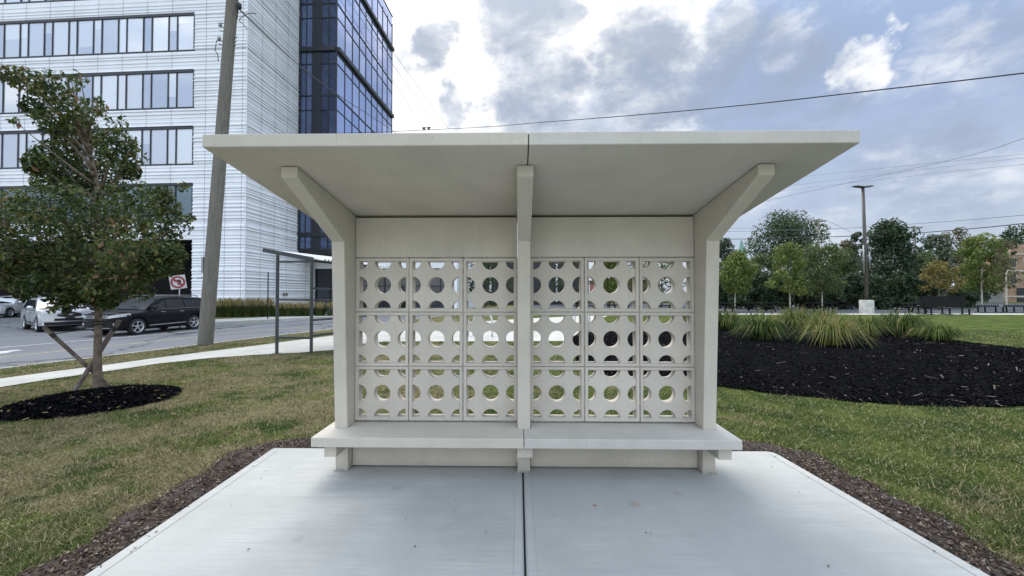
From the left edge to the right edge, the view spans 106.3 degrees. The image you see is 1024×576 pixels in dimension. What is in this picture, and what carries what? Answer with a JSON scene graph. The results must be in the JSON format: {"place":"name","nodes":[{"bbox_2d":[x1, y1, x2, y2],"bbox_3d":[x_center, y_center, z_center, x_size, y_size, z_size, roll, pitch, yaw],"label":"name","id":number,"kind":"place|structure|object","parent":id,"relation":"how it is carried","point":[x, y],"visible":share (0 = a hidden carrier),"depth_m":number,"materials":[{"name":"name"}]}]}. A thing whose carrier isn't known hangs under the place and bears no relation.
{"place":"outdoors","nodes":[
{"label":"outdoors","id":0,"kind":"place"},
{"bbox_2d":[0,314,433,367],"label":"road","id":1,"kind":"structure","parent":0,"point":[15,334],"depth_m":16.34,"materials":[{"name":"asphalt"}]},
{"bbox_2d":[0,296,39,317],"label":"waiting suv","id":2,"kind":"object","parent":1,"relation":"on","point":[10,306],"visible":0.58,"depth_m":30.24,"materials":[{"name":"white paint"}]},
{"bbox_2d":[21,296,93,331],"bbox_3d":[-23.859,1.282,20.175,4.803,1.763,2.290,-1,-1,31],"label":"turning suv","id":3,"kind":"object","parent":1,"relation":"on","point":[36,315],"visible":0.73,"depth_m":19.04,"materials":[{"name":"silver metal"}]},
{"bbox_2d":[82,295,200,334],"bbox_3d":[-17.721,1.244,18.919,2.310,1.803,4.830,0,-1,5],"label":"parked suv","id":4,"kind":"object","parent":1,"relation":"on","point":[156,311],"visible":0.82,"depth_m":18.19,"materials":[{"name":"black paint"}]},
{"bbox_2d":[169,274,186,327],"bbox_3d":[-18.116,0.743,20.821,0.825,2.962,0.076,0,-1,-20],"label":"road sign","id":5,"kind":"object","parent":1,"relation":"on","point":[178,282],"visible":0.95,"depth_m":20.81,"materials":[{"name":"metal"}]},
{"bbox_2d":[0,307,511,368],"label":"kerb","id":6,"kind":"structure","parent":1,"relation":"on","point":[165,348],"depth_m":11.25,"materials":[{"name":"concrete"}]},
{"bbox_2d":[215,316,388,324],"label":"kerb","id":7,"kind":"structure","parent":1,"relation":"on","point":[256,321],"depth_m":24.86,"materials":[{"name":"concrete"}]},
{"bbox_2d":[215,315,328,321],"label":"sidewalk","id":8,"kind":"structure","parent":0,"point":[246,319],"depth_m":25.93,"materials":[{"name":"concrete"}]},
{"bbox_2d":[267,272,268,318],"bbox_3d":[-16.211,0.553,25.507,0.065,3.200,0.065,0,-1,-22],"label":"sign post","id":9,"kind":"object","parent":8,"relation":"on","point":[267,293],"visible":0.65,"depth_m":25.49,"materials":[{"name":"metal"}]},
{"bbox_2d":[280,302,294,315],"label":"ornamental grass","id":10,"kind":"object","parent":8,"relation":"on","point":[287,309],"depth_m":28.36,"materials":[{"name":"plant"}]},
{"bbox_2d":[291,302,306,315],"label":"ornamental grass","id":11,"kind":"object","parent":8,"relation":"on","point":[298,307],"depth_m":28.55,"materials":[{"name":"plant"}]},
{"bbox_2d":[300,302,316,315],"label":"ornamental grass","id":12,"kind":"object","parent":8,"relation":"on","point":[307,311],"depth_m":28.70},
{"bbox_2d":[314,302,328,315],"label":"ornamental grass","id":13,"kind":"object","parent":8,"relation":"on","point":[319,310],"depth_m":28.96,"materials":[{"name":"plant"}]},
{"bbox_2d":[321,302,332,315],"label":"ornamental grass","id":14,"kind":"object","parent":8,"relation":"on","point":[329,306],"depth_m":29.16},
{"bbox_2d":[468,263,512,307],"bbox_3d":[-2.464,-0.789,39.896,4.961,6.308,3.660,0,-1,22],"label":"broad tree","id":15,"kind":"object","parent":8,"relation":"on","point":[489,303],"visible":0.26,"depth_m":39.41,"materials":[{"name":"green plant"}]},
{"bbox_2d":[0,316,606,386],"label":"sidewalk","id":16,"kind":"structure","parent":0,"point":[319,344],"depth_m":10.92,"materials":[{"name":"concrete"}]},
{"bbox_2d":[262,248,387,353],"bbox_3d":[-5.370,0.356,11.412,1.696,2.814,3.110,0,-1,19],"label":"bike shelter","id":17,"kind":"object","parent":16,"relation":"on","point":[309,258],"visible":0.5,"depth_m":10.16,"materials":[{"name":"grey paint"}]},
{"bbox_2d":[92,448,523,575],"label":"pavement","id":18,"kind":"structure","parent":0,"point":[301,512],"depth_m":2.49,"materials":[{"name":"concrete"}]},
{"bbox_2d":[522,473,525,575],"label":"pavement joint","id":19,"kind":"object","parent":18,"relation":"on","point":[524,526],"depth_m":2.50,"materials":[{"name":"concrete"}]},
{"bbox_2d":[202,130,859,473],"bbox_3d":[0.096,0.319,2.917,3.870,2.455,1.355,0,-1,1],"label":"bus shelter","id":20,"kind":"object","parent":18,"relation":"on","point":[523,201],"visible":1,"depth_m":3.29,"materials":[{"name":"concrete"}]},
{"bbox_2d":[85,451,988,575],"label":"pavement edge","id":21,"kind":"object","parent":18,"relation":"on","point":[125,552],"visible":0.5,"depth_m":2.49,"materials":[{"name":"concrete"}]},
{"bbox_2d":[215,305,513,318],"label":"verge","id":22,"kind":"structure","parent":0,"point":[507,306],"depth_m":27.55,"materials":[{"name":"plant"}]},
{"bbox_2d":[215,298,225,316],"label":"ornamental grass","id":23,"kind":"object","parent":22,"relation":"on","point":[218,307],"depth_m":27.10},
{"bbox_2d":[220,297,236,316],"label":"ornamental grass","id":24,"kind":"object","parent":22,"relation":"on","point":[227,311],"depth_m":27.22,"materials":[{"name":"plant"}]},
{"bbox_2d":[0,0,474,317],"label":"office building","id":25,"kind":"structure","parent":22,"relation":"on","point":[150,69],"depth_m":30.28,"materials":[{"name":"grey"}]},
{"bbox_2d":[0,0,80,4],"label":"window","id":26,"kind":"structure","parent":25,"relation":"in","point":[2,2],"depth_m":30.51,"materials":[{"name":"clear glass"}]},
{"bbox_2d":[0,183,192,223],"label":"window","id":27,"kind":"structure","parent":25,"relation":"in","point":[186,199],"depth_m":29.60,"materials":[{"name":"blue glass"}]},
{"bbox_2d":[0,126,193,168],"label":"window","id":28,"kind":"structure","parent":25,"relation":"in","point":[168,145],"depth_m":29.71,"materials":[{"name":"blue glass"}]},
{"bbox_2d":[0,69,193,113],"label":"window","id":29,"kind":"structure","parent":25,"relation":"in","point":[160,89],"depth_m":29.87,"materials":[{"name":"blue glass"}]},
{"bbox_2d":[0,12,194,58],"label":"window","id":30,"kind":"structure","parent":25,"relation":"in","point":[165,32],"depth_m":30.10,"materials":[{"name":"blue glass"}]},
{"bbox_2d":[365,72,1023,132],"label":"power line","id":31,"kind":"object","parent":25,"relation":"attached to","point":[423,128],"visible":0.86,"depth_m":18.56,"materials":[{"name":"metal"}]},
{"bbox_2d":[230,297,246,316],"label":"ornamental grass","id":32,"kind":"object","parent":22,"relation":"on","point":[237,312],"depth_m":27.42,"materials":[{"name":"plant"}]},
{"bbox_2d":[239,297,254,316],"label":"ornamental grass","id":33,"kind":"object","parent":22,"relation":"on","point":[247,312],"depth_m":27.58,"materials":[{"name":"plant"}]},
{"bbox_2d":[249,297,268,316],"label":"ornamental grass","id":34,"kind":"object","parent":22,"relation":"on","point":[257,312],"depth_m":27.79,"materials":[{"name":"plant"}]},
{"bbox_2d":[259,298,275,316],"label":"ornamental grass","id":35,"kind":"object","parent":22,"relation":"on","point":[270,303],"depth_m":28.01,"materials":[{"name":"plant"}]},
{"bbox_2d":[270,302,284,315],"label":"ornamental grass","id":36,"kind":"object","parent":22,"relation":"on","point":[281,306],"depth_m":28.21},
{"bbox_2d":[483,262,588,304],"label":"dark building","id":37,"kind":"structure","parent":22,"relation":"on","point":[536,282],"depth_m":58.01,"materials":[{"name":"grey"}]},
{"bbox_2d":[0,301,1023,575],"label":"lawn","id":38,"kind":"structure","parent":0,"point":[988,321],"depth_m":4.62,"materials":[{"name":"plant"}]},
{"bbox_2d":[42,323,109,385],"bbox_3d":[-6.646,1.161,5.949,0.250,1.207,0.835,-1,-1,42],"label":"tree stake","id":39,"kind":"object","parent":38,"relation":"on","point":[58,340],"visible":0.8,"depth_m":5.89,"materials":[{"name":"wood"}]},
{"bbox_2d":[0,389,180,420],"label":"mulch ring","id":40,"kind":"object","parent":38,"relation":"on","point":[156,397],"visible":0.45,"depth_m":5.15,"materials":[{"name":"black wood"}]},
{"bbox_2d":[0,383,181,421],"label":"mulch chips","id":41,"kind":"object","parent":38,"relation":"on","point":[103,396],"visible":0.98,"depth_m":5.28,"materials":[{"name":"wood"}]},
{"bbox_2d":[72,320,121,390],"bbox_3d":[-6.533,1.141,6.038,0.203,1.262,0.633,0,-1,21],"label":"tree stake","id":42,"kind":"object","parent":38,"relation":"on","point":[88,369],"visible":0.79,"depth_m":6.04,"materials":[{"name":"wood"}]},
{"bbox_2d":[0,64,197,387],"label":"young tree","id":43,"kind":"object","parent":38,"relation":"on","point":[95,286],"visible":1,"depth_m":5.70,"materials":[{"name":"green plant"}]},
{"bbox_2d":[0,362,286,451],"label":"fallen leaves","id":44,"kind":"object","parent":38,"relation":"on","point":[118,406],"visible":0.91,"depth_m":5.64,"materials":[{"name":"brown plant"}]},
{"bbox_2d":[197,0,255,344],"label":"utility pole","id":45,"kind":"object","parent":38,"relation":"on","point":[210,267],"visible":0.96,"depth_m":12.55,"materials":[{"name":"brown wood"}]},
{"bbox_2d":[237,7,395,132],"bbox_3d":[-9.979,-13.412,36.481,2.714,9.080,47.501,0,-1,1],"label":"power line","id":46,"kind":"object","parent":45,"relation":"attached to","point":[299,65],"visible":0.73,"depth_m":18.62,"materials":[{"name":"metal"}]},
{"bbox_2d":[18,438,1023,575],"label":"mulch strip","id":47,"kind":"object","parent":38,"relation":"on","point":[193,493],"visible":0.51,"depth_m":2.67,"materials":[{"name":"brown soil"}]},
{"bbox_2d":[18,435,1023,575],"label":"mulch chips","id":48,"kind":"object","parent":47,"relation":"on","point":[968,554],"visible":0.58,"depth_m":2.61,"materials":[{"name":"wood"}]},
{"bbox_2d":[551,262,589,303],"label":"broad tree","id":49,"kind":"object","parent":38,"relation":"on","point":[560,288],"visible":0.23,"depth_m":51.93,"materials":[{"name":"green plant"}]},
{"bbox_2d":[591,262,630,307],"bbox_3d":[7.704,-1.001,30.019,3.300,6.177,2.424,0,-1,1],"label":"broad tree","id":50,"kind":"object","parent":38,"relation":"on","point":[610,284],"visible":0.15,"depth_m":29.50,"materials":[{"name":"green plant"}]},
{"bbox_2d":[589,279,658,301],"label":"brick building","id":51,"kind":"structure","parent":38,"relation":"on","point":[591,286],"depth_m":75.03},
{"bbox_2d":[643,262,685,306],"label":"broad tree","id":52,"kind":"object","parent":38,"relation":"on","point":[665,281],"visible":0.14,"depth_m":43.91,"materials":[{"name":"green plant"}]},
{"bbox_2d":[718,278,733,307],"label":"evergreen shrub","id":53,"kind":"object","parent":38,"relation":"on","point":[722,297],"visible":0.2,"depth_m":40.10,"materials":[{"name":"green plant"}]},
{"bbox_2d":[719,237,735,273],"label":"broad tree","id":54,"kind":"object","parent":38,"relation":"on","point":[727,243],"visible":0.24,"depth_m":59.45,"materials":[{"name":"green plant"}]},
{"bbox_2d":[719,249,756,311],"bbox_3d":[19.333,-0.632,32.973,3.580,5.523,2.774,0,-1,1],"label":"young tree","id":55,"kind":"object","parent":38,"relation":"on","point":[743,278],"visible":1,"depth_m":32.50,"materials":[{"name":"green plant"}]},
{"bbox_2d":[726,283,754,308],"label":"evergreen shrub","id":56,"kind":"object","parent":38,"relation":"on","point":[730,298],"visible":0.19,"depth_m":38.66,"materials":[{"name":"green plant"}]},
{"bbox_2d":[741,272,779,308],"bbox_3d":[24.168,0.360,37.394,3.474,3.902,2.301,0,-1,1],"label":"evergreen shrub","id":57,"kind":"object","parent":38,"relation":"on","point":[758,290],"visible":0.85,"depth_m":36.93,"materials":[{"name":"green plant"}]},
{"bbox_2d":[744,253,779,293],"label":"broad tree","id":58,"kind":"object","parent":38,"relation":"on","point":[765,259],"visible":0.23,"depth_m":55.48,"materials":[{"name":"green plant"}]},
{"bbox_2d":[767,277,794,308],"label":"evergreen shrub","id":59,"kind":"object","parent":38,"relation":"on","point":[784,298],"visible":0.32,"depth_m":38.38,"materials":[{"name":"green plant"}]},
{"bbox_2d":[764,241,809,308],"bbox_3d":[24.455,-1.000,34.050,3.870,6.297,2.901,0,-1,1],"label":"young tree","id":60,"kind":"object","parent":38,"relation":"on","point":[792,285],"visible":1,"depth_m":33.62,"materials":[{"name":"green plant"}]},
{"bbox_2d":[742,209,837,271],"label":"broad tree","id":61,"kind":"object","parent":38,"relation":"on","point":[784,234],"visible":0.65,"depth_m":76.64,"materials":[{"name":"green plant"}]},
{"bbox_2d":[780,274,804,307],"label":"evergreen shrub","id":62,"kind":"object","parent":38,"relation":"on","point":[796,297],"visible":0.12,"depth_m":40.00,"materials":[{"name":"green plant"}]},
{"bbox_2d":[573,323,1023,407],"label":"mulch bed","id":63,"kind":"object","parent":38,"relation":"on","point":[799,353],"visible":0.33,"depth_m":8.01,"materials":[{"name":"wood"}]},
{"bbox_2d":[718,308,747,329],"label":"daylily clump","id":64,"kind":"object","parent":63,"relation":"on","point":[726,320],"visible":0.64,"depth_m":15.67,"materials":[{"name":"green plant"}]},
{"bbox_2d":[728,307,798,341],"bbox_3d":[8.062,1.143,12.418,2.336,1.079,2.361,0,-1,1],"label":"daylily clump","id":65,"kind":"object","parent":63,"relation":"on","point":[762,329],"visible":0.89,"depth_m":12.11,"materials":[{"name":"green plant"}]},
{"bbox_2d":[773,303,820,328],"bbox_3d":[12.110,1.181,16.457,2.240,1.124,2.324,0,-1,1],"label":"daylily clump","id":66,"kind":"object","parent":63,"relation":"on","point":[795,318],"visible":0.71,"depth_m":16.19,"materials":[{"name":"green plant"}]},
{"bbox_2d":[578,330,1022,405],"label":"mulch splinters","id":67,"kind":"object","parent":63,"relation":"on","point":[913,378],"visible":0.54,"depth_m":6.80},
{"bbox_2d":[809,307,845,324],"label":"daylily clump","id":68,"kind":"object","parent":63,"relation":"on","point":[827,313],"visible":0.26,"depth_m":17.80,"materials":[{"name":"green plant"}]},
{"bbox_2d":[787,307,879,347],"bbox_3d":[9.205,1.106,11.059,2.363,1.114,2.306,0,-1,1],"label":"daylily clump","id":69,"kind":"object","parent":63,"relation":"on","point":[832,333],"visible":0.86,"depth_m":10.79,"materials":[{"name":"green plant"}]},
{"bbox_2d":[841,314,896,335],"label":"daylily clump","id":70,"kind":"object","parent":63,"relation":"on","point":[872,327],"visible":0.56,"depth_m":13.33,"materials":[{"name":"green plant"}]},
{"bbox_2d":[876,307,932,337],"bbox_3d":[13.804,1.172,13.617,2.434,1.058,2.408,0,-1,1],"label":"daylily clump","id":71,"kind":"object","parent":63,"relation":"on","point":[900,326],"visible":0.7,"depth_m":13.33,"materials":[{"name":"green plant"}]},
{"bbox_2d":[904,320,980,341],"bbox_3d":[13.490,1.341,12.131,1.872,0.676,1.842,0,-1,1],"label":"daylily clump","id":72,"kind":"object","parent":63,"relation":"on","point":[937,331],"visible":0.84,"depth_m":11.93,"materials":[{"name":"green plant"}]},
{"bbox_2d":[798,277,832,308],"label":"evergreen shrub","id":73,"kind":"object","parent":38,"relation":"on","point":[803,299],"visible":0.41,"depth_m":38.65,"materials":[{"name":"green plant"}]},
{"bbox_2d":[811,219,825,263],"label":"utility pole","id":74,"kind":"object","parent":38,"relation":"on","point":[817,221],"visible":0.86,"depth_m":72.11,"materials":[{"name":"brown wood"}]},
{"bbox_2d":[798,241,850,309],"bbox_3d":[29.165,-1.108,36.044,4.736,6.571,3.404,0,-1,1],"label":"young tree","id":75,"kind":"object","parent":38,"relation":"on","point":[819,276],"visible":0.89,"depth_m":35.58,"materials":[{"name":"green plant"}]},
{"bbox_2d":[818,275,852,308],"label":"evergreen shrub","id":76,"kind":"object","parent":38,"relation":"on","point":[845,295],"visible":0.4,"depth_m":38.30,"materials":[{"name":"green plant"}]},
{"bbox_2d":[822,246,860,278],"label":"broad tree","id":77,"kind":"object","parent":38,"relation":"on","point":[850,267],"visible":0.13,"depth_m":53.38,"materials":[{"name":"green plant"}]},
{"bbox_2d":[839,239,862,276],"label":"broad tree","id":78,"kind":"object","parent":38,"relation":"on","point":[844,243],"visible":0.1,"depth_m":57.61,"materials":[{"name":"green plant"}]},
{"bbox_2d":[843,272,863,307],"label":"evergreen shrub","id":79,"kind":"object","parent":38,"relation":"on","point":[855,280],"visible":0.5,"depth_m":40.05,"materials":[{"name":"green plant"}]},
{"bbox_2d":[850,231,862,271],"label":"broad tree","id":80,"kind":"object","parent":38,"relation":"on","point":[854,237],"visible":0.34,"depth_m":79.88,"materials":[{"name":"green plant"}]},
{"bbox_2d":[852,185,873,313],"bbox_3d":[27.284,-2.934,29.787,1.538,10.030,0.880,0,-1,0],"label":"light pole","id":81,"kind":"object","parent":38,"relation":"on","point":[866,305],"visible":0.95,"depth_m":29.69,"materials":[{"name":"metal"}]},
{"bbox_2d":[858,274,893,309],"bbox_3d":[35.435,0.468,37.508,2.923,3.731,2.460,0,-1,1],"label":"evergreen shrub","id":82,"kind":"object","parent":38,"relation":"on","point":[878,291],"visible":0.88,"depth_m":36.83,"materials":[{"name":"green plant"}]},
{"bbox_2d":[845,217,928,305],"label":"conifer tree","id":83,"kind":"object","parent":38,"relation":"on","point":[894,235],"visible":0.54,"depth_m":45.33,"materials":[{"name":"green plant"}]},
{"bbox_2d":[887,270,922,308],"bbox_3d":[37.842,0.202,37.468,3.217,3.997,2.077,0,-1,1],"label":"evergreen shrub","id":84,"kind":"object","parent":38,"relation":"on","point":[897,280],"visible":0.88,"depth_m":37.01,"materials":[{"name":"green plant"}]},
{"bbox_2d":[909,251,944,302],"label":"broad tree","id":85,"kind":"object","parent":38,"relation":"on","point":[927,257],"visible":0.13,"depth_m":57.38,"materials":[{"name":"green plant"}]},
{"bbox_2d":[912,275,942,307],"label":"evergreen shrub","id":86,"kind":"object","parent":38,"relation":"on","point":[933,291],"visible":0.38,"depth_m":38.58,"materials":[{"name":"green plant"}]},
{"bbox_2d":[917,234,956,293],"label":"broad tree","id":87,"kind":"object","parent":38,"relation":"on","point":[936,246],"visible":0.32,"depth_m":69.09,"materials":[{"name":"green plant"}]},
{"bbox_2d":[916,259,967,309],"bbox_3d":[40.056,-0.264,35.922,3.520,4.876,2.262,0,-1,1],"label":"young tree","id":88,"kind":"object","parent":38,"relation":"on","point":[933,267],"visible":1,"depth_m":35.67,"materials":[{"name":"orange plant"}]},
{"bbox_2d":[933,227,972,281],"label":"broad tree","id":89,"kind":"object","parent":38,"relation":"on","point":[958,233],"visible":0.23,"depth_m":80.12,"materials":[{"name":"green plant"}]},
{"bbox_2d":[946,287,980,307],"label":"evergreen shrub","id":90,"kind":"object","parent":38,"relation":"on","point":[972,298],"visible":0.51,"depth_m":42.16,"materials":[{"name":"green plant"}]},
{"bbox_2d":[949,251,993,302],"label":"broad tree","id":91,"kind":"object","parent":38,"relation":"on","point":[955,260],"visible":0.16,"depth_m":61.78,"materials":[{"name":"green plant"}]},
{"bbox_2d":[941,287,1004,302],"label":"grey house","id":92,"kind":"structure","parent":38,"relation":"on","point":[997,298],"depth_m":65.98,"materials":[{"name":"grey"}]},
{"bbox_2d":[952,232,1012,308],"bbox_3d":[46.582,-1.670,38.163,4.554,7.764,3.244,0,-1,1],"label":"young tree","id":93,"kind":"object","parent":38,"relation":"on","point":[970,262],"visible":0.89,"depth_m":37.79,"materials":[{"name":"green plant"}]},
{"bbox_2d":[986,223,1023,252],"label":"broad tree","id":94,"kind":"object","parent":38,"relation":"on","point":[1009,235],"visible":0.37,"depth_m":89.90,"materials":[{"name":"green plant"}]},
{"bbox_2d":[992,239,1023,308],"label":"young tree","id":95,"kind":"object","parent":38,"relation":"on","point":[1009,245],"visible":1,"depth_m":33.00,"materials":[{"name":"green plant"}]},
{"bbox_2d":[385,0,1023,292],"label":"sky","id":96,"kind":"structure","parent":0,"point":[482,64],"materials":[{"name":"white"}]},
{"bbox_2d":[524,451,975,575],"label":"pavement","id":97,"kind":"structure","parent":0,"point":[747,513],"depth_m":2.47,"materials":[{"name":"concrete"}]},
{"bbox_2d":[534,303,1023,312],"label":"plaza pavement","id":98,"kind":"structure","parent":0,"point":[903,310],"depth_m":37.19,"materials":[{"name":"concrete"}]},
{"bbox_2d":[746,303,782,311],"bbox_3d":[21.636,1.657,33.292,2.440,0.775,1.720,0,-1,-3],"label":"picnic table","id":99,"kind":"object","parent":98,"relation":"on","point":[756,307],"visible":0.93,"depth_m":32.82,"materials":[{"name":"black paint"}]},
{"bbox_2d":[798,303,839,311],"bbox_3d":[26.235,1.649,32.799,2.440,0.775,1.720,0,-1,2],"label":"picnic table","id":100,"kind":"object","parent":98,"relation":"on","point":[825,306],"visible":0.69,"depth_m":32.43,"materials":[{"name":"black paint"}]},
{"bbox_2d":[828,301,854,309],"bbox_3d":[32.318,1.724,37.841,2.440,0.775,1.720,0,-1,-11],"label":"picnic table","id":101,"kind":"object","parent":98,"relation":"on","point":[850,305],"visible":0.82,"depth_m":37.69,"materials":[{"name":"black paint"}]},
{"bbox_2d":[887,303,930,311],"bbox_3d":[33.572,1.642,32.321,2.440,0.775,1.720,0,-1,-7],"label":"picnic table","id":102,"kind":"object","parent":98,"relation":"on","point":[906,306],"visible":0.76,"depth_m":32.29,"materials":[{"name":"black paint"}]},
{"bbox_2d":[975,305,1006,312],"bbox_3d":[39.162,1.687,31.404,2.000,0.623,0.800,0,-1,-1],"label":"park bench","id":103,"kind":"object","parent":98,"relation":"on","point":[984,306],"visible":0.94,"depth_m":31.64,"materials":[{"name":"black paint"}]},
{"bbox_2d":[722,314,1023,314],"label":"path","id":104,"kind":"structure","parent":0,"point":[910,314],"depth_m":28.17,"materials":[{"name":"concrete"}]},
{"bbox_2d":[920,296,973,314],"bbox_3d":[31.961,1.274,28.211,3.100,1.352,0.800,0,-1,3],"label":"park bench","id":105,"kind":"object","parent":104,"relation":"on","point":[942,301],"visible":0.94,"depth_m":28.45,"materials":[{"name":"black paint"}]},
{"bbox_2d":[723,223,1023,239],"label":"power line","id":106,"kind":"object","parent":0,"point":[913,233],"visible":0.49,"depth_m":45.34,"materials":[{"name":"metal"}]},
{"bbox_2d":[727,215,1020,231],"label":"power line","id":107,"kind":"object","parent":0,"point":[875,226],"visible":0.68,"depth_m":53.78,"materials":[{"name":"metal"}]},
{"bbox_2d":[767,138,1023,200],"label":"power line","id":108,"kind":"object","parent":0,"point":[912,168],"visible":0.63,"depth_m":36.46,"materials":[{"name":"metal"}]},
{"bbox_2d":[954,245,1023,301],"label":"brick house","id":109,"kind":"structure","parent":0,"point":[1016,294],"depth_m":69.71,"materials":[{"name":"brick"}]},
{"bbox_2d":[1017,288,1023,301],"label":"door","id":110,"kind":"structure","parent":109,"relation":"in","point":[1020,291],"depth_m":69.54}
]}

